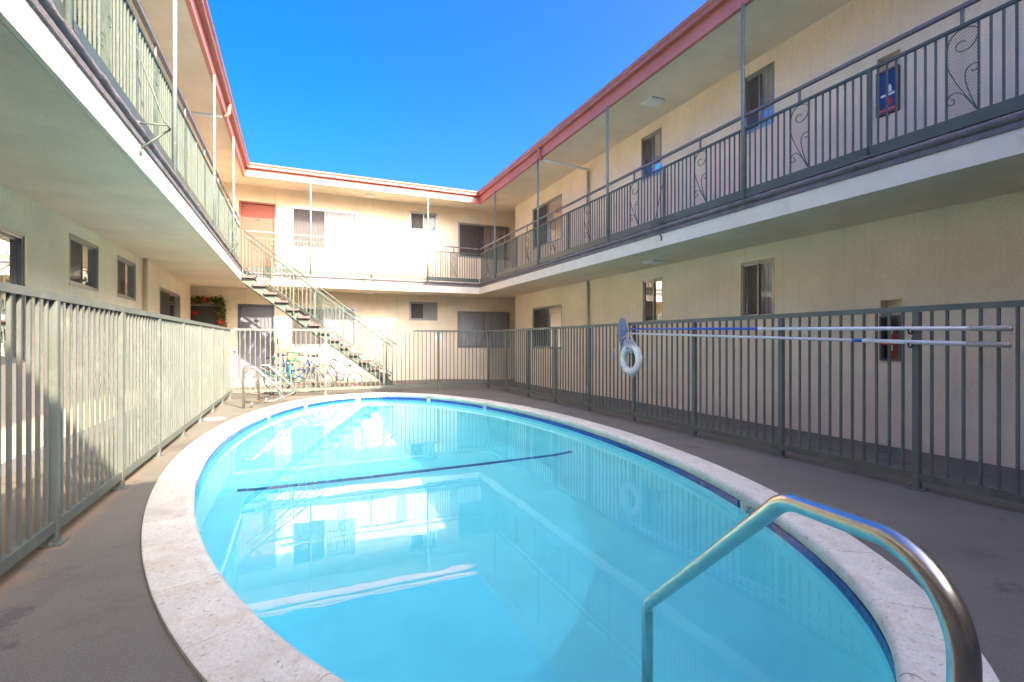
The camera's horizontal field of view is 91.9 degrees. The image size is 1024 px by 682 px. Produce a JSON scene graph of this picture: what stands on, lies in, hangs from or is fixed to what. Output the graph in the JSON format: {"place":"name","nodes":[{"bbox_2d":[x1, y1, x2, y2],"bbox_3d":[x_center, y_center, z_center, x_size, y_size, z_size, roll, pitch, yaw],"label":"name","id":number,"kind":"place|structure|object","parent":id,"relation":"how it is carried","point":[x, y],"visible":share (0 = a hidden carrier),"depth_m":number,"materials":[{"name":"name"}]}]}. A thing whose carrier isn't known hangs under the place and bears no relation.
{"place":"outdoors","nodes":[
{"label":"outdoors","id":0,"kind":"place"},
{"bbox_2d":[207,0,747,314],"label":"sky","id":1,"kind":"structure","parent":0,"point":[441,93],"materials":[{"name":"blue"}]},
{"bbox_2d":[0,379,1023,681],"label":"ground","id":2,"kind":"structure","parent":0,"point":[78,605],"depth_m":3.05,"materials":[{"name":"grey concrete"}]},
{"bbox_2d":[0,281,232,575],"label":"pool fence","id":3,"kind":"object","parent":2,"relation":"on","point":[183,374],"visible":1,"depth_m":3.52,"materials":[{"name":"grey metal"}]},
{"bbox_2d":[0,0,263,477],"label":"apartment wing","id":4,"kind":"structure","parent":2,"relation":"on","point":[95,205],"depth_m":5.36,"materials":[{"name":"beige paint"}]},
{"bbox_2d":[0,226,25,363],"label":"window","id":5,"kind":"structure","parent":4,"relation":"in","point":[12,243],"depth_m":4.99,"materials":[{"name":"glass"}]},
{"bbox_2d":[63,0,73,30],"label":"roof post","id":6,"kind":"object","parent":4,"relation":"on","point":[69,12],"visible":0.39,"depth_m":2.92,"materials":[{"name":"white metal"}]},
{"bbox_2d":[69,233,98,291],"bbox_3d":[-5.915,-1.020,6.440,0.597,0.644,0.974,0,0,-23],"label":"window","id":7,"kind":"structure","parent":4,"relation":"in","point":[83,255],"depth_m":6.59,"materials":[{"name":"glass"}]},
{"bbox_2d":[77,7,97,52],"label":"window","id":8,"kind":"structure","parent":4,"relation":"in","point":[77,7],"depth_m":6.70,"materials":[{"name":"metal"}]},
{"bbox_2d":[117,255,135,300],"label":"window","id":9,"kind":"structure","parent":4,"relation":"in","point":[126,269],"depth_m":8.29,"materials":[{"name":"glass"}]},
{"bbox_2d":[52,0,239,261],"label":"balcony railing","id":10,"kind":"object","parent":4,"relation":"attached to","point":[149,104],"visible":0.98,"depth_m":4.60,"materials":[{"name":"grey metal"}]},
{"bbox_2d":[160,287,179,317],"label":"window","id":11,"kind":"structure","parent":4,"relation":"in","point":[169,300],"depth_m":11.16,"materials":[{"name":"glass"}]},
{"bbox_2d":[172,0,176,174],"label":"roof post","id":12,"kind":"object","parent":4,"relation":"on","point":[174,82],"visible":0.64,"depth_m":5.47,"materials":[{"name":"white metal"}]},
{"bbox_2d":[213,74,215,228],"bbox_3d":[-4.888,-3.090,8.136,0.047,2.580,0.047,0,0,-24],"label":"roof post","id":13,"kind":"object","parent":4,"relation":"on","point":[214,150],"visible":0.76,"depth_m":8.12,"materials":[{"name":"white metal"}]},
{"bbox_2d":[232,136,234,255],"bbox_3d":[-5.960,-3.090,10.603,0.047,2.580,0.047,0,0,-24],"label":"roof post","id":14,"kind":"object","parent":4,"relation":"on","point":[233,188],"visible":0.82,"depth_m":10.58,"materials":[{"name":"white metal"}]},
{"bbox_2d":[203,417,225,420],"bbox_3d":[-4.597,1.195,7.663,0.296,0.008,0.296,0,0,-24],"label":"skimmer lid","id":15,"kind":"object","parent":2,"relation":"on","point":[213,418],"visible":1,"depth_m":7.67,"materials":[{"name":"white plastic"}]},
{"bbox_2d":[242,366,283,407],"bbox_3d":[-4.584,0.826,9.130,0.681,0.768,0.046,0,0,-24],"label":"ladder rail","id":16,"kind":"object","parent":2,"relation":"on","point":[244,402],"visible":1,"depth_m":9.06,"materials":[{"name":"silver metal"}]},
{"bbox_2d":[257,364,294,399],"bbox_3d":[-4.679,0.826,9.851,0.681,0.768,0.046,0,0,-24],"label":"ladder rail","id":17,"kind":"object","parent":2,"relation":"on","point":[279,375],"visible":0.98,"depth_m":9.78,"materials":[{"name":"silver metal"}]},
{"bbox_2d":[241,356,319,394],"bbox_3d":[-5.485,0.804,11.787,1.696,0.879,0.570,0,3,-24],"label":"bicycle","id":18,"kind":"object","parent":2,"relation":"on","point":[293,372],"visible":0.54,"depth_m":11.84,"materials":[{"name":"green paint"}]},
{"bbox_2d":[269,364,295,394],"bbox_3d":[-5.349,0.884,11.562,0.579,0.721,0.142,0,0,-24],"label":"kick scooter","id":19,"kind":"object","parent":2,"relation":"on","point":[291,381],"visible":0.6,"depth_m":11.63,"materials":[{"name":"teal paint"}]},
{"bbox_2d":[253,352,329,392],"bbox_3d":[-5.322,0.758,12.064,1.729,0.972,0.570,0,4,-25],"label":"bicycle","id":20,"kind":"object","parent":2,"relation":"on","point":[308,362],"visible":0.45,"depth_m":12.10,"materials":[{"name":"blue paint"}]},
{"bbox_2d":[263,351,338,388],"bbox_3d":[-5.254,0.749,12.411,1.749,0.989,0.575,0,-3,-27],"label":"bicycle","id":21,"kind":"object","parent":2,"relation":"on","point":[313,356],"visible":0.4,"depth_m":12.48,"materials":[{"name":"teal paint"}]},
{"bbox_2d":[241,229,395,384],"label":"staircase","id":22,"kind":"structure","parent":2,"relation":"on","point":[251,283],"depth_m":12.94,"materials":[{"name":"grey metal"}]},
{"bbox_2d":[317,359,361,386],"bbox_3d":[-4.643,0.855,13.417,1.192,0.782,0.426,0,2,-21],"label":"bicycle","id":23,"kind":"object","parent":2,"relation":"on","point":[342,380],"visible":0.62,"depth_m":13.45,"materials":[{"name":"purple paint"}]},
{"bbox_2d":[190,162,514,387],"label":"apartment wing","id":24,"kind":"structure","parent":2,"relation":"on","point":[270,198],"depth_m":15.32,"materials":[{"name":"beige paint"}]},
{"bbox_2d":[190,303,218,324],"bbox_3d":[-8.547,0.035,13.777,0.810,2.170,0.135,0,0,-23],"label":"door","id":25,"kind":"structure","parent":24,"relation":"in","point":[205,314],"depth_m":13.78,"materials":[{"name":"brown metal"}]},
{"bbox_2d":[190,295,229,326],"bbox_3d":[-8.505,-0.597,13.669,1.266,1.451,0.197,0,0,-24],"label":"garland","id":26,"kind":"object","parent":24,"relation":"attached to","point":[221,305],"visible":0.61,"depth_m":13.77,"materials":[{"name":"green plant"}]},
{"bbox_2d":[238,304,273,377],"bbox_3d":[-7.369,-0.010,14.289,0.940,2.120,0.135,0,0,-23],"label":"door","id":27,"kind":"structure","parent":24,"relation":"in","point":[250,316],"depth_m":14.28,"materials":[{"name":"grey"}]},
{"bbox_2d":[239,200,275,272],"bbox_3d":[-7.337,-2.940,14.303,0.950,2.140,0.135,0,0,-23],"label":"door","id":28,"kind":"structure","parent":24,"relation":"in","point":[255,216],"depth_m":14.30,"materials":[{"name":"orange paint"}]},
{"bbox_2d":[310,183,311,274],"bbox_3d":[-5.567,-3.090,13.705,0.047,2.580,0.047,0,0,-24],"label":"roof post","id":29,"kind":"object","parent":24,"relation":"on","point":[310,228],"visible":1,"depth_m":13.69,"materials":[{"name":"white metal"}]},
{"bbox_2d":[290,306,355,345],"bbox_3d":[-5.797,-0.450,15.239,1.884,1.184,0.597,0,0,-23],"label":"window","id":30,"kind":"structure","parent":24,"relation":"in","point":[293,324],"depth_m":15.02,"materials":[{"name":"glass"}]},
{"bbox_2d":[291,206,356,251],"bbox_3d":[-5.765,-3.380,15.253,1.874,1.244,0.597,0,0,-23],"label":"window","id":31,"kind":"structure","parent":24,"relation":"in","point":[325,222],"depth_m":15.06,"materials":[{"name":"glass"}]},
{"bbox_2d":[246,230,478,285],"bbox_3d":[-4.025,-2.272,14.360,6.530,1.345,0.134,0,0,-24],"label":"balcony railing","id":32,"kind":"object","parent":24,"relation":"attached to","point":[453,271],"visible":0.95,"depth_m":14.31,"materials":[{"name":"grey metal"}]},
{"bbox_2d":[364,193,375,197],"bbox_3d":[-4.340,-4.447,15.124,0.300,0.044,0.300,0,0,-24],"label":"ceiling light","id":33,"kind":"object","parent":24,"relation":"attached to","point":[368,195],"visible":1,"depth_m":15.05,"materials":[{"name":"white plastic"}]},
{"bbox_2d":[409,301,437,320],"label":"window","id":34,"kind":"structure","parent":24,"relation":"in","point":[428,311],"depth_m":16.27,"materials":[{"name":"glass"}]},
{"bbox_2d":[409,211,437,231],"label":"window","id":35,"kind":"structure","parent":24,"relation":"in","point":[417,220],"depth_m":16.27,"materials":[{"name":"glass"}]},
{"bbox_2d":[427,197,428,280],"bbox_3d":[-2.545,-3.090,15.019,0.047,2.580,0.047,0,0,-24],"label":"roof post","id":36,"kind":"object","parent":24,"relation":"on","point":[427,238],"visible":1,"depth_m":15.00,"materials":[{"name":"grey metal"}]},
{"bbox_2d":[457,311,509,347],"bbox_3d":[-1.070,-0.410,17.294,1.914,1.244,0.597,0,0,-23],"label":"window","id":37,"kind":"structure","parent":24,"relation":"in","point":[466,320],"depth_m":17.07,"materials":[{"name":"glass"}]},
{"bbox_2d":[458,222,509,259],"bbox_3d":[-1.061,-3.425,17.298,1.894,1.174,0.597,0,0,-23],"label":"window","id":38,"kind":"structure","parent":24,"relation":"in","point":[470,235],"depth_m":17.05,"materials":[{"name":"glass"}]},
{"bbox_2d":[279,329,487,395],"bbox_3d":[-2.961,0.476,12.125,5.029,1.532,0.110,0,0,-24],"label":"pool fence","id":39,"kind":"object","parent":2,"relation":"on","point":[325,388],"visible":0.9,"depth_m":12.01,"materials":[{"name":"grey metal"}]},
{"bbox_2d":[232,328,277,392],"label":"pool gate","id":40,"kind":"structure","parent":39,"relation":"attached to","point":[233,363],"depth_m":10.90,"materials":[{"name":"grey metal"}]},
{"bbox_2d":[435,332,441,341],"bbox_3d":[-1.881,-0.120,12.628,0.220,0.240,0.005,0,0,-24],"label":"sign plate","id":41,"kind":"object","parent":39,"relation":"attached to","point":[436,336],"visible":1,"depth_m":12.63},
{"bbox_2d":[141,392,999,681],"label":"swimming pool","id":42,"kind":"structure","parent":2,"relation":"in","point":[217,628],"depth_m":2.52,"materials":[{"name":"white concrete"}]},
{"bbox_2d":[195,399,895,681],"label":"water","id":43,"kind":"structure","parent":42,"relation":"in","point":[385,540],"depth_m":2.94,"materials":[{"name":"teal liquid"}]},
{"bbox_2d":[642,493,982,681],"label":"pool handrail","id":44,"kind":"object","parent":42,"relation":"attached to","point":[961,639],"visible":1,"depth_m":1.04,"materials":[{"name":"silver metal"}]},
{"bbox_2d":[469,0,1023,469],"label":"apartment wing","id":45,"kind":"structure","parent":2,"relation":"on","point":[935,222],"depth_m":6.93,"materials":[{"name":"beige paint"}]},
{"bbox_2d":[494,191,495,278],"bbox_3d":[-0.495,-3.090,14.451,0.047,2.580,0.047,0,0,-24],"label":"roof post","id":46,"kind":"object","parent":45,"relation":"on","point":[494,234],"visible":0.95,"depth_m":14.43,"materials":[{"name":"grey metal"}]},
{"bbox_2d":[537,159,538,264],"bbox_3d":[0.621,-3.090,11.883,0.047,2.580,0.047,0,0,-24],"label":"roof post","id":47,"kind":"object","parent":45,"relation":"on","point":[537,211],"visible":1,"depth_m":11.86,"materials":[{"name":"grey metal"}]},
{"bbox_2d":[532,193,561,249],"bbox_3d":[1.268,-3.440,14.531,0.597,1.244,1.824,0,0,-23],"label":"window","id":48,"kind":"structure","parent":45,"relation":"in","point":[554,203],"depth_m":14.36,"materials":[{"name":"glass"}]},
{"bbox_2d":[533,304,561,348],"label":"window","id":49,"kind":"structure","parent":45,"relation":"in","point":[547,316],"depth_m":14.42,"materials":[{"name":"glass"}]},
{"bbox_2d":[606,106,608,242],"bbox_3d":[1.777,-3.090,9.224,0.047,2.580,0.047,0,0,-24],"label":"roof post","id":50,"kind":"object","parent":45,"relation":"on","point":[607,172],"visible":0.97,"depth_m":9.21,"materials":[{"name":"grey metal"}]},
{"bbox_2d":[641,127,661,181],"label":"window","id":51,"kind":"structure","parent":45,"relation":"in","point":[651,144],"depth_m":10.20,"materials":[{"name":"glass"}]},
{"bbox_2d":[642,277,662,321],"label":"window","id":52,"kind":"structure","parent":45,"relation":"in","point":[652,288],"depth_m":10.14,"materials":[{"name":"glass"}]},
{"bbox_2d":[641,96,664,107],"bbox_3d":[2.621,-4.447,9.220,0.300,0.044,0.300,0,0,-24],"label":"ceiling light","id":53,"kind":"object","parent":45,"relation":"attached to","point":[652,101],"visible":1,"depth_m":9.18,"materials":[{"name":"white plastic"}]},
{"bbox_2d":[643,259,665,264],"bbox_3d":[2.665,-1.487,9.294,0.300,0.044,0.300,0,0,-24],"label":"ceiling light","id":54,"kind":"object","parent":45,"relation":"attached to","point":[653,262],"visible":1,"depth_m":9.20,"materials":[{"name":"white plastic"}]},
{"bbox_2d":[741,3,744,199],"bbox_3d":[2.994,-3.090,6.427,0.047,2.580,0.047,0,0,-24],"label":"roof post","id":55,"kind":"object","parent":45,"relation":"on","point":[742,100],"visible":1,"depth_m":6.41,"materials":[{"name":"grey metal"}]},
{"bbox_2d":[480,0,1023,282],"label":"balcony railing","id":56,"kind":"object","parent":45,"relation":"attached to","point":[1002,108],"visible":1,"depth_m":5.63,"materials":[{"name":"grey metal"}]},
{"bbox_2d":[740,257,773,315],"bbox_3d":[4.131,-0.825,7.946,0.597,0.914,0.624,0,0,-23],"label":"window","id":57,"kind":"structure","parent":45,"relation":"in","point":[760,272],"depth_m":7.91,"materials":[{"name":"glass"}]},
{"bbox_2d":[745,61,773,134],"bbox_3d":[4.141,-3.805,7.923,0.597,0.934,0.574,0,0,-23],"label":"window","id":58,"kind":"structure","parent":45,"relation":"in","point":[759,86],"depth_m":7.86,"materials":[{"name":"glass"}]},
{"bbox_2d":[876,64,899,117],"bbox_3d":[4.667,-3.070,6.108,0.159,0.544,0.252,0,0,-24],"label":"extinguisher cabinet","id":59,"kind":"object","parent":45,"relation":"attached to","point":[882,89],"visible":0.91,"depth_m":6.06,"materials":[{"name":"blue glass"}]},
{"bbox_2d":[879,315,900,360],"bbox_3d":[4.679,-0.043,6.080,0.159,0.551,0.232,0,0,-24],"label":"extinguisher cabinet","id":60,"kind":"object","parent":45,"relation":"attached to","point":[883,322],"visible":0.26,"depth_m":6.14,"materials":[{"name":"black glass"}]},
{"bbox_2d":[886,325,898,358],"bbox_3d":[4.679,0.006,6.070,0.140,0.408,0.122,0,0,26],"label":"fire extinguisher","id":61,"kind":"object","parent":60,"relation":"in","point":[894,349],"visible":0.62,"depth_m":6.03,"materials":[{"name":"red metal"}]},
{"bbox_2d":[486,300,1023,503],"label":"pool fence","id":62,"kind":"object","parent":2,"relation":"on","point":[916,475],"visible":0.99,"depth_m":5.10,"materials":[{"name":"grey metal"}]},
{"bbox_2d":[619,342,642,375],"bbox_3d":[1.775,0.260,7.391,0.106,0.502,0.502,0,0,-24],"label":"life ring","id":63,"kind":"object","parent":62,"relation":"hanging from","point":[636,367],"visible":0.98,"depth_m":7.31,"materials":[{"name":"white plastic"}]},
{"bbox_2d":[614,334,636,377],"bbox_3d":[1.694,0.216,7.476,0.050,0.656,0.588,0,0,-24],"label":"rope coil","id":64,"kind":"object","parent":63,"relation":"hanging from","point":[628,340],"visible":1,"depth_m":7.38,"materials":[{"name":"white fabric"}]},
{"bbox_2d":[627,332,1011,347],"bbox_3d":[2.628,-0.047,5.504,0.044,0.184,4.401,0,0,-24],"label":"pool pole","id":65,"kind":"object","parent":62,"relation":"attached to","point":[963,343],"visible":1,"depth_m":4.30,"materials":[{"name":"white metal"}]},
{"bbox_2d":[630,326,1013,330],"bbox_3d":[2.646,-0.138,5.463,0.042,0.131,4.331,0,0,-24],"label":"pool pole","id":66,"kind":"object","parent":62,"relation":"attached to","point":[961,328],"visible":0.99,"depth_m":4.27,"materials":[{"name":"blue metal"}]},
{"bbox_2d":[617,317,628,347],"bbox_3d":[1.683,-0.140,7.603,0.061,0.480,0.276,0,0,-24],"label":"leaf net","id":67,"kind":"object","parent":66,"relation":"attached to","point":[622,329],"visible":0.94,"depth_m":7.57,"materials":[{"name":"blue"}]}
]}

